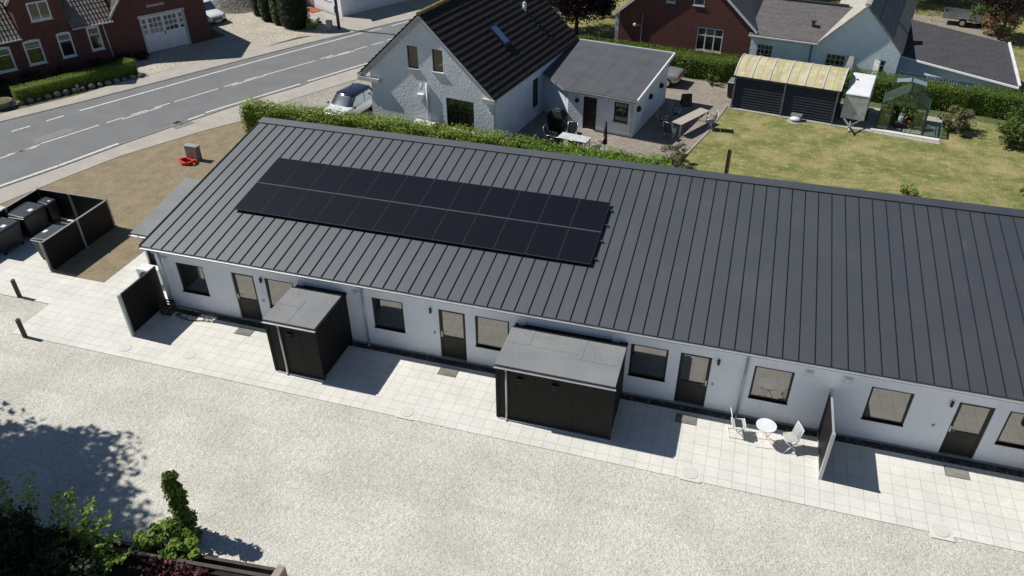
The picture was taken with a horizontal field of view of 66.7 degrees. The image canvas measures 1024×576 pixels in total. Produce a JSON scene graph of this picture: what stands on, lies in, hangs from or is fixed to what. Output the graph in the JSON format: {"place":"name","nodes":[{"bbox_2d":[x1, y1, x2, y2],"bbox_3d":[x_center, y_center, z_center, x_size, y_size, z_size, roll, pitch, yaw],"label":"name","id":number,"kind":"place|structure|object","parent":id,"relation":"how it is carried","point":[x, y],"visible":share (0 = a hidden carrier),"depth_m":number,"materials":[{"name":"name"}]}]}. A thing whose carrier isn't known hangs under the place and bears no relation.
{"place":"outdoors","nodes":[
{"label":"outdoors","id":0,"kind":"place"},
{"bbox_2d":[0,62,117,102],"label":"garden soil","id":1,"kind":"structure","parent":0,"point":[7,93],"depth_m":48.61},
{"bbox_2d":[9,58,138,102],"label":"street hedge","id":2,"kind":"object","parent":1,"relation":"on","point":[126,68],"visible":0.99,"depth_m":48.36,"materials":[{"name":"green plant"}]},
{"bbox_2d":[0,0,211,86],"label":"brick building","id":3,"kind":"structure","parent":0,"point":[45,38],"depth_m":51.15,"materials":[{"name":"red brick"}]},
{"bbox_2d":[0,47,18,73],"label":"window","id":4,"kind":"structure","parent":3,"relation":"in","point":[7,63],"depth_m":48.69,"materials":[{"name":"white paint"}]},
{"bbox_2d":[22,39,47,66],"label":"window","id":5,"kind":"structure","parent":3,"relation":"in","point":[33,48],"depth_m":49.53,"materials":[{"name":"white paint"}]},
{"bbox_2d":[25,0,53,22],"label":"window","id":6,"kind":"structure","parent":3,"relation":"in","point":[38,10],"depth_m":48.74,"materials":[{"name":"white paint"}]},
{"bbox_2d":[56,32,77,58],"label":"window","id":7,"kind":"structure","parent":3,"relation":"in","point":[64,39],"depth_m":50.57,"materials":[{"name":"white paint"}]},
{"bbox_2d":[86,26,105,51],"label":"window","id":8,"kind":"structure","parent":3,"relation":"in","point":[93,32],"depth_m":51.56,"materials":[{"name":"white paint"}]},
{"bbox_2d":[140,10,189,52],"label":"garage door","id":9,"kind":"structure","parent":3,"relation":"in","point":[165,31],"depth_m":54.41,"materials":[{"name":"white paint"}]},
{"bbox_2d":[0,121,247,282],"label":"plot soil","id":10,"kind":"structure","parent":0,"point":[135,189],"depth_m":37.94,"materials":[{"name":"soil"}]},
{"bbox_2d":[239,97,522,147],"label":"boundary hedge","id":11,"kind":"object","parent":10,"relation":"on","point":[253,114],"visible":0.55,"depth_m":40.64,"materials":[{"name":"green plant"}]},
{"bbox_2d":[514,134,673,166],"bbox_3d":[4.006,-6.447,38.448,8.099,1.791,2.008,4,35,6],"label":"wild hedge","id":12,"kind":"object","parent":10,"relation":"on","point":[539,145],"visible":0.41,"depth_m":38.44,"materials":[{"name":"green plant"}]},
{"bbox_2d":[9,538,244,575],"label":"planting bed","id":13,"kind":"object","parent":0,"point":[131,565],"depth_m":20.22,"materials":[{"name":"soil"}]},
{"bbox_2d":[0,497,110,575],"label":"dark shrub","id":14,"kind":"object","parent":13,"relation":"on","point":[60,557],"visible":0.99,"depth_m":19.25,"materials":[{"name":"green plant"}]},
{"bbox_2d":[0,472,132,575],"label":"leafy shrub","id":15,"kind":"object","parent":13,"relation":"on","point":[84,528],"visible":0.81,"depth_m":19.55,"materials":[{"name":"green plant"}]},
{"bbox_2d":[132,516,200,559],"bbox_3d":[-8.972,6.613,20.443,2.038,0.895,1.226,9,36,14],"label":"bush","id":16,"kind":"object","parent":13,"relation":"on","point":[153,534],"visible":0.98,"depth_m":20.29,"materials":[{"name":"green plant"}]},
{"bbox_2d":[140,555,209,575],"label":"red shrub","id":17,"kind":"object","parent":13,"relation":"on","point":[161,565],"visible":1,"depth_m":19.77,"materials":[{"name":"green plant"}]},
{"bbox_2d":[0,13,415,120],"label":"pavement","id":18,"kind":"structure","parent":0,"point":[147,79],"depth_m":50.86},
{"bbox_2d":[119,0,340,74],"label":"forecourt","id":19,"kind":"structure","parent":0,"point":[245,32],"depth_m":56.08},
{"bbox_2d":[212,0,253,13],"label":"gravel heap","id":20,"kind":"object","parent":19,"relation":"on","point":[235,6],"visible":0.46,"depth_m":62.47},
{"bbox_2d":[276,0,309,29],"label":"topiary tree","id":21,"kind":"object","parent":19,"relation":"on","point":[294,15],"visible":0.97,"depth_m":57.99,"materials":[{"name":"green plant"}]},
{"bbox_2d":[0,7,555,184],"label":"road","id":22,"kind":"structure","parent":0,"point":[53,153],"depth_m":46.68,"materials":[{"name":"asphalt"}]},
{"bbox_2d":[0,21,407,185],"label":"road markings","id":23,"kind":"object","parent":22,"relation":"on","point":[179,100],"visible":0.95,"depth_m":47.08,"materials":[{"name":"paint"}]},
{"bbox_2d":[0,18,412,187],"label":"kerb","id":24,"kind":"structure","parent":22,"relation":"on","point":[187,120],"depth_m":46.88,"materials":[{"name":"concrete"}]},
{"bbox_2d":[0,4,617,203],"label":"pavement","id":25,"kind":"structure","parent":0,"point":[231,115],"depth_m":42.75,"materials":[{"name":"concrete"}]},
{"bbox_2d":[276,75,373,118],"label":"driveway","id":26,"kind":"structure","parent":0,"point":[322,97],"depth_m":47.09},
{"bbox_2d":[325,83,372,115],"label":"parked car","id":27,"kind":"object","parent":26,"relation":"on","point":[357,97],"visible":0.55,"depth_m":44.17,"materials":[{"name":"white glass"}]},
{"bbox_2d":[306,0,408,16],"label":"white house","id":28,"kind":"structure","parent":0,"point":[347,7],"depth_m":62.16,"materials":[{"name":"paint"}]},
{"bbox_2d":[318,0,439,33],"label":"forecourt","id":29,"kind":"structure","parent":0,"point":[382,14],"depth_m":61.67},
{"bbox_2d":[0,5,1007,203],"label":"ground","id":30,"kind":"structure","parent":0,"point":[873,104],"depth_m":46.36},
{"bbox_2d":[357,0,578,138],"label":"gabled house","id":31,"kind":"structure","parent":30,"relation":"on","point":[481,64],"depth_m":40.99,"materials":[{"name":"white"}]},
{"bbox_2d":[446,98,473,132],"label":"window","id":32,"kind":"structure","parent":31,"relation":"in","point":[458,111],"depth_m":40.67,"materials":[{"name":"black"}]},
{"bbox_2d":[137,117,1023,470],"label":"row house","id":33,"kind":"structure","parent":30,"relation":"on","point":[893,319],"depth_m":25.71,"materials":[{"name":"metal"}]},
{"bbox_2d":[176,262,209,296],"bbox_3d":[-11.690,-0.337,28.535,1.170,1.288,0.135,9,36,14],"label":"window","id":34,"kind":"structure","parent":33,"relation":"in","point":[192,277],"depth_m":28.59,"materials":[{"name":"black"}]},
{"bbox_2d":[231,272,263,323],"bbox_3d":[-9.587,0.355,28.242,0.916,2.112,0.165,9,36,14],"label":"door","id":35,"kind":"structure","parent":33,"relation":"in","point":[245,288],"depth_m":28.27,"materials":[{"name":"black"}]},
{"bbox_2d":[265,278,292,307],"bbox_3d":[-8.180,0.250,27.658,1.160,1.288,0.135,9,36,14],"label":"window","id":36,"kind":"structure","parent":33,"relation":"in","point":[276,289],"depth_m":27.61,"materials":[{"name":"black"}]},
{"bbox_2d":[372,297,405,332],"bbox_3d":[-4.220,0.912,26.669,1.170,1.288,0.135,9,36,14],"label":"window","id":37,"kind":"structure","parent":33,"relation":"in","point":[388,314],"depth_m":26.71,"materials":[{"name":"black"}]},
{"bbox_2d":[439,309,466,362],"bbox_3d":[-1.993,1.625,26.345,0.936,2.112,0.165,9,36,14],"label":"door","id":38,"kind":"structure","parent":33,"relation":"in","point":[452,324],"depth_m":26.36,"materials":[{"name":"black"}]},
{"bbox_2d":[475,316,508,350],"bbox_3d":[-0.643,1.510,25.775,1.200,1.288,0.135,9,36,14],"label":"window","id":39,"kind":"structure","parent":33,"relation":"in","point":[492,333],"depth_m":25.80,"materials":[{"name":"black"}]},
{"bbox_2d":[628,343,668,381],"bbox_3d":[4.294,2.335,24.542,1.190,1.288,0.135,9,36,14],"label":"window","id":40,"kind":"structure","parent":33,"relation":"in","point":[645,361],"depth_m":24.58,"materials":[{"name":"black"}]},
{"bbox_2d":[674,352,711,408],"bbox_3d":[5.664,2.905,24.432,0.946,2.112,0.165,9,36,14],"label":"door","id":41,"kind":"structure","parent":33,"relation":"in","point":[694,370],"depth_m":24.45,"materials":[{"name":"black"}]},
{"bbox_2d":[748,366,794,404],"bbox_3d":[7.875,2.934,23.648,1.170,1.288,0.135,9,36,14],"label":"window","id":42,"kind":"structure","parent":33,"relation":"in","point":[770,384],"depth_m":23.69,"materials":[{"name":"black"}]},
{"bbox_2d":[861,386,913,426],"bbox_3d":[11.026,3.461,22.861,1.170,1.288,0.135,9,36,14],"label":"window","id":43,"kind":"structure","parent":33,"relation":"in","point":[887,405],"depth_m":22.90,"materials":[{"name":"black"}]},
{"bbox_2d":[938,402,995,460],"bbox_3d":[13.153,4.157,22.561,0.926,2.112,0.165,9,36,14],"label":"door","id":44,"kind":"structure","parent":33,"relation":"in","point":[969,423],"depth_m":22.58,"materials":[{"name":"black"}]},
{"bbox_2d":[994,411,1023,449],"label":"window","id":45,"kind":"structure","parent":33,"relation":"in","point":[1012,432],"depth_m":22.16,"materials":[{"name":"black"}]},
{"bbox_2d":[748,0,852,62],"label":"side wing","id":46,"kind":"structure","parent":30,"relation":"on","point":[794,30],"depth_m":48.77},
{"bbox_2d":[578,34,1023,119],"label":"garden hedge","id":47,"kind":"object","parent":30,"relation":"on","point":[998,102],"visible":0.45,"depth_m":45.33,"materials":[{"name":"green plant"}]},
{"bbox_2d":[814,0,916,75],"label":"white gable house","id":48,"kind":"structure","parent":30,"relation":"on","point":[867,35],"depth_m":46.76,"materials":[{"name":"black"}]},
{"bbox_2d":[898,71,973,89],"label":"plank fence","id":49,"kind":"object","parent":30,"relation":"on","point":[934,79],"visible":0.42,"depth_m":44.97,"materials":[{"name":"grey paint"}]},
{"bbox_2d":[0,294,1023,575],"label":"gravel yard","id":50,"kind":"structure","parent":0,"point":[294,484],"depth_m":22.18,"materials":[{"name":"gravel"}]},
{"bbox_2d":[10,523,287,575],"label":"timber edging","id":51,"kind":"object","parent":50,"relation":"on","point":[226,565],"visible":0.56,"depth_m":20.03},
{"bbox_2d":[160,470,202,538],"bbox_3d":[-8.687,5.699,20.370,0.720,2.515,0.707,9,36,14],"label":"shrub","id":52,"kind":"object","parent":50,"relation":"on","point":[176,492],"visible":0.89,"depth_m":20.15,"materials":[{"name":"green plant"}]},
{"bbox_2d":[0,206,1023,552],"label":"patio","id":53,"kind":"structure","parent":0,"point":[914,492],"depth_m":24.37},
{"bbox_2d":[0,217,23,254],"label":"wheeled bin","id":54,"kind":"object","parent":53,"relation":"on","point":[11,236],"visible":1,"depth_m":32.70,"materials":[{"name":"plastic"}]},
{"bbox_2d":[7,202,49,237],"bbox_3d":[-21.000,-2.952,33.928,0.900,1.187,1.300,8,36,12],"label":"wheeled bin","id":55,"kind":"object","parent":53,"relation":"on","point":[32,217],"visible":0.89,"depth_m":33.66,"materials":[{"name":"plastic"}]},
{"bbox_2d":[30,225,63,259],"bbox_3d":[-19.020,-1.862,32.345,0.900,1.187,1.300,9,36,14],"label":"wheeled bin","id":56,"kind":"object","parent":53,"relation":"on","point":[44,234],"visible":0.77,"depth_m":31.95,"materials":[{"name":"plastic"}]},
{"bbox_2d":[37,197,61,223],"bbox_3d":[-20.575,-3.442,34.677,0.558,1.128,0.546,9,36,14],"label":"wheeled bin","id":57,"kind":"object","parent":53,"relation":"on","point":[52,212],"visible":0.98,"depth_m":34.50,"materials":[{"name":"plastic"}]},
{"bbox_2d":[0,188,118,271],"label":"bin shelter","id":58,"kind":"object","parent":53,"relation":"on","point":[91,222],"visible":0.84,"depth_m":33.42,"materials":[{"name":"wood"}]},
{"bbox_2d":[117,266,165,336],"bbox_3d":[-13.446,0.470,28.409,0.095,1.810,1.990,9,36,14],"label":"privacy screen","id":59,"kind":"object","parent":53,"relation":"on","point":[141,297],"visible":0.96,"depth_m":28.31,"materials":[{"name":"wood"}]},
{"bbox_2d":[128,178,200,265],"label":"storage shed","id":60,"kind":"structure","parent":53,"relation":"on","point":[156,216],"depth_m":30.81,"materials":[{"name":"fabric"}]},
{"bbox_2d":[261,284,352,381],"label":"storage shed","id":61,"kind":"structure","parent":53,"relation":"on","point":[308,331],"depth_m":25.87,"materials":[{"name":"wood"}]},
{"bbox_2d":[493,323,627,441],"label":"storage shed","id":62,"kind":"structure","parent":53,"relation":"on","point":[557,379],"depth_m":23.64,"materials":[{"name":"wood"}]},
{"bbox_2d":[170,307,1023,477],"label":"gravel strip","id":63,"kind":"object","parent":53,"relation":"on","point":[997,469],"visible":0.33,"depth_m":24.82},
{"bbox_2d":[679,464,701,482],"bbox_3d":[5.210,5.402,22.718,0.600,0.015,0.600,9,36,14],"label":"manhole cover","id":64,"kind":"object","parent":53,"relation":"on","point":[690,473],"visible":1,"depth_m":22.70,"materials":[{"name":"concrete"}]},
{"bbox_2d":[817,388,835,479],"bbox_3d":[9.174,4.252,22.758,0.095,1.810,1.990,9,36,14],"label":"privacy screen","id":65,"kind":"object","parent":53,"relation":"on","point":[826,434],"visible":1,"depth_m":22.57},
{"bbox_2d":[928,519,954,541],"bbox_3d":[11.589,6.547,21.013,0.600,0.015,0.600,9,36,14],"label":"manhole cover","id":66,"kind":"object","parent":53,"relation":"on","point":[941,530],"visible":1,"depth_m":21.01,"materials":[{"name":"concrete"}]},
{"bbox_2d":[562,0,630,41],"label":"neighbour lawn","id":67,"kind":"structure","parent":0,"point":[604,28],"depth_m":58.80,"materials":[{"name":"green plant"}]},
{"bbox_2d":[547,0,623,34],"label":"copper beech","id":68,"kind":"object","parent":67,"relation":"on","point":[567,10],"visible":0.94,"depth_m":54.40,"materials":[{"name":"brown plant"}]},
{"bbox_2d":[509,78,733,160],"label":"courtyard paving","id":69,"kind":"structure","parent":0,"point":[647,137],"depth_m":43.25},
{"bbox_2d":[546,107,567,132],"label":"barbecue","id":70,"kind":"object","parent":69,"relation":"on","point":[556,119],"visible":1,"depth_m":42.20,"materials":[{"name":"metal"}]},
{"bbox_2d":[542,39,674,137],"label":"garden annex","id":71,"kind":"object","parent":69,"relation":"on","point":[596,85],"visible":1,"depth_m":43.12,"materials":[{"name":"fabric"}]},
{"bbox_2d":[582,96,596,129],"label":"door","id":72,"kind":"structure","parent":71,"relation":"in","point":[590,104],"depth_m":42.55,"materials":[{"name":"black"}]},
{"bbox_2d":[613,0,762,57],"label":"brick house","id":73,"kind":"structure","parent":0,"point":[722,26],"depth_m":50.57,"materials":[{"name":"red brick"}]},
{"bbox_2d":[695,27,723,53],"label":"window","id":74,"kind":"structure","parent":73,"relation":"in","point":[709,39],"depth_m":50.49,"materials":[{"name":"white paint"}]},
{"bbox_2d":[734,103,943,144],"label":"garden path","id":75,"kind":"structure","parent":0,"point":[933,127],"depth_m":43.41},
{"bbox_2d":[730,53,849,123],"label":"carport","id":76,"kind":"object","parent":75,"relation":"on","point":[779,86],"visible":1,"depth_m":43.85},
{"bbox_2d":[840,72,876,131],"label":"box trailer","id":77,"kind":"object","parent":75,"relation":"on","point":[858,96],"visible":1,"depth_m":42.66,"materials":[{"name":"white paint"}]},
{"bbox_2d":[875,78,931,135],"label":"greenhouse","id":78,"kind":"object","parent":75,"relation":"on","point":[917,81],"visible":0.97,"depth_m":42.32,"materials":[{"name":"clear glass"}]},
{"bbox_2d":[679,108,1023,209],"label":"lawn","id":79,"kind":"structure","parent":0,"point":[979,164],"depth_m":39.85,"materials":[{"name":"green plant"}]},
{"bbox_2d":[672,105,871,166],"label":"lawn edging","id":80,"kind":"object","parent":79,"relation":"on","point":[703,135],"visible":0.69,"depth_m":43.42,"materials":[{"name":"concrete"}]},
{"bbox_2d":[936,105,976,133],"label":"bush","id":81,"kind":"object","parent":79,"relation":"on","point":[958,114],"visible":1,"depth_m":42.06,"materials":[{"name":"green plant"}]},
{"bbox_2d":[995,118,1023,147],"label":"bush","id":82,"kind":"object","parent":79,"relation":"on","point":[1009,127],"visible":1,"depth_m":40.46,"materials":[{"name":"green plant"}]},
{"bbox_2d":[814,0,1023,93],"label":"lawn","id":83,"kind":"structure","parent":0,"point":[1015,37],"depth_m":60.98,"materials":[{"name":"green plant"}]},
{"bbox_2d":[895,19,1020,92],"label":"wing","id":84,"kind":"structure","parent":83,"relation":"on","point":[937,51],"depth_m":47.15,"materials":[{"name":"grey"}]},
{"bbox_2d":[913,14,998,40],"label":"yard","id":85,"kind":"structure","parent":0,"point":[973,29],"depth_m":58.49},
{"bbox_2d":[929,7,983,26],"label":"utility trailer","id":86,"kind":"object","parent":85,"relation":"on","point":[962,16],"visible":0.96,"depth_m":58.02,"materials":[{"name":"metal"}]},
{"bbox_2d":[974,0,1023,39],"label":"purple tree","id":87,"kind":"object","parent":85,"relation":"on","point":[1011,3],"visible":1,"depth_m":54.12,"materials":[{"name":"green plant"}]},
{"bbox_2d":[981,10,1023,36],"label":"bush","id":88,"kind":"object","parent":85,"relation":"on","point":[997,20],"visible":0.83,"depth_m":55.85,"materials":[{"name":"brown plant"}]},
{"bbox_3d":[-3.728,-2.049,27.662,13.810,0.098,0.050,9,36,14],"label":"mounting rail","id":89,"kind":"object","parent":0,"visible":0},
{"bbox_2d":[234,182,281,213],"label":"solar panel","id":90,"kind":"object","parent":89,"relation":"attached to","point":[257,197],"visible":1,"depth_m":29.43,"materials":[{"name":"black glass"}]},
{"bbox_2d":[260,186,307,217],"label":"solar panel","id":91,"kind":"object","parent":89,"relation":"attached to","point":[284,201],"visible":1,"depth_m":29.16,"materials":[{"name":"black glass"}]},
{"bbox_2d":[287,190,334,221],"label":"solar panel","id":92,"kind":"object","parent":89,"relation":"attached to","point":[311,205],"visible":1,"depth_m":28.89,"materials":[{"name":"black glass"}]},
{"bbox_2d":[315,194,361,225],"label":"solar panel","id":93,"kind":"object","parent":89,"relation":"attached to","point":[339,209],"visible":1,"depth_m":28.61,"materials":[{"name":"black glass"}]},
{"bbox_2d":[343,198,389,230],"bbox_3d":[-5.276,-2.699,28.385,1.118,0.035,1.707,9,45,14],"label":"solar panel","id":94,"kind":"object","parent":89,"relation":"attached to","point":[367,213],"visible":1,"depth_m":28.34,"materials":[{"name":"black glass"}]},
{"bbox_2d":[372,202,418,234],"bbox_3d":[-4.194,-2.518,28.114,1.118,0.035,1.707,9,45,14],"label":"solar panel","id":95,"kind":"object","parent":89,"relation":"attached to","point":[395,218],"visible":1,"depth_m":28.08,"materials":[{"name":"black glass"}]},
{"bbox_2d":[402,206,447,239],"bbox_3d":[-3.112,-2.337,27.844,1.118,0.035,1.707,9,45,14],"label":"solar panel","id":96,"kind":"object","parent":89,"relation":"attached to","point":[424,222],"visible":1,"depth_m":27.80,"materials":[{"name":"black glass"}]},
{"bbox_2d":[431,210,476,244],"bbox_3d":[-2.030,-2.156,27.574,1.118,0.035,1.707,9,45,14],"label":"solar panel","id":97,"kind":"object","parent":89,"relation":"attached to","point":[454,227],"visible":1,"depth_m":27.53,"materials":[{"name":"black glass"}]},
{"bbox_2d":[462,214,506,249],"bbox_3d":[-0.948,-1.976,27.303,1.118,0.035,1.707,9,45,14],"label":"solar panel","id":98,"kind":"object","parent":89,"relation":"attached to","point":[484,232],"visible":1,"depth_m":27.26,"materials":[{"name":"black glass"}]},
{"bbox_2d":[493,219,537,254],"bbox_3d":[0.135,-1.795,27.033,1.118,0.035,1.707,9,45,14],"label":"solar panel","id":99,"kind":"object","parent":89,"relation":"attached to","point":[515,236],"visible":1,"depth_m":26.99,"materials":[{"name":"black glass"}]},
{"bbox_2d":[525,223,568,259],"bbox_3d":[1.217,-1.614,26.763,1.118,0.035,1.707,9,45,14],"label":"solar panel","id":100,"kind":"object","parent":89,"relation":"attached to","point":[546,241],"visible":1,"depth_m":26.72,"materials":[{"name":"black glass"}]},
{"bbox_2d":[557,228,600,264],"bbox_3d":[2.299,-1.433,26.492,1.118,0.035,1.707,9,45,14],"label":"solar panel","id":101,"kind":"object","parent":89,"relation":"attached to","point":[579,245],"visible":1,"depth_m":26.45,"materials":[{"name":"black glass"}]},
{"bbox_3d":[-3.203,-3.287,28.932,13.810,0.098,0.050,9,36,14],"label":"mounting rail","id":102,"kind":"object","parent":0,"visible":0},
{"bbox_2d":[257,158,302,185],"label":"solar panel","id":103,"kind":"object","parent":102,"relation":"attached to","point":[280,171],"visible":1,"depth_m":30.63,"materials":[{"name":"black glass"}]},
{"bbox_2d":[283,161,328,188],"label":"solar panel","id":104,"kind":"object","parent":102,"relation":"attached to","point":[305,174],"visible":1,"depth_m":30.36,"materials":[{"name":"black glass"}]},
{"bbox_2d":[309,164,354,192],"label":"solar panel","id":105,"kind":"object","parent":102,"relation":"on","point":[331,178],"visible":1,"depth_m":30.09,"materials":[{"name":"black glass"}]},
{"bbox_2d":[337,168,380,196],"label":"solar panel","id":106,"kind":"object","parent":102,"relation":"attached to","point":[358,182],"visible":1,"depth_m":29.82,"materials":[{"name":"black glass"}]},
{"bbox_2d":[364,171,407,200],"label":"solar panel","id":107,"kind":"object","parent":102,"relation":"attached to","point":[385,186],"visible":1,"depth_m":29.55,"materials":[{"name":"black glass"}]},
{"bbox_2d":[392,175,434,204],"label":"solar panel","id":108,"kind":"object","parent":102,"relation":"on","point":[413,190],"visible":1,"depth_m":29.28,"materials":[{"name":"black glass"}]},
{"bbox_2d":[419,179,462,209],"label":"solar panel","id":109,"kind":"object","parent":102,"relation":"on","point":[441,194],"visible":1,"depth_m":29.01,"materials":[{"name":"black glass"}]},
{"bbox_2d":[448,183,491,213],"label":"solar panel","id":110,"kind":"object","parent":102,"relation":"on","point":[470,198],"visible":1,"depth_m":28.74,"materials":[{"name":"black glass"}]},
{"bbox_2d":[478,187,520,217],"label":"solar panel","id":111,"kind":"object","parent":102,"relation":"attached to","point":[499,202],"visible":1,"depth_m":28.47,"materials":[{"name":"black glass"}]},
{"bbox_2d":[508,190,549,222],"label":"solar panel","id":112,"kind":"object","parent":102,"relation":"on","point":[529,206],"visible":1,"depth_m":28.20,"materials":[{"name":"black glass"}]},
{"bbox_2d":[538,194,579,226],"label":"solar panel","id":113,"kind":"object","parent":102,"relation":"on","point":[559,210],"visible":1,"depth_m":27.93,"materials":[{"name":"black glass"}]},
{"bbox_2d":[570,198,610,231],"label":"solar panel","id":114,"kind":"object","parent":102,"relation":"on","point":[590,214],"visible":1,"depth_m":27.66,"materials":[{"name":"black glass"}]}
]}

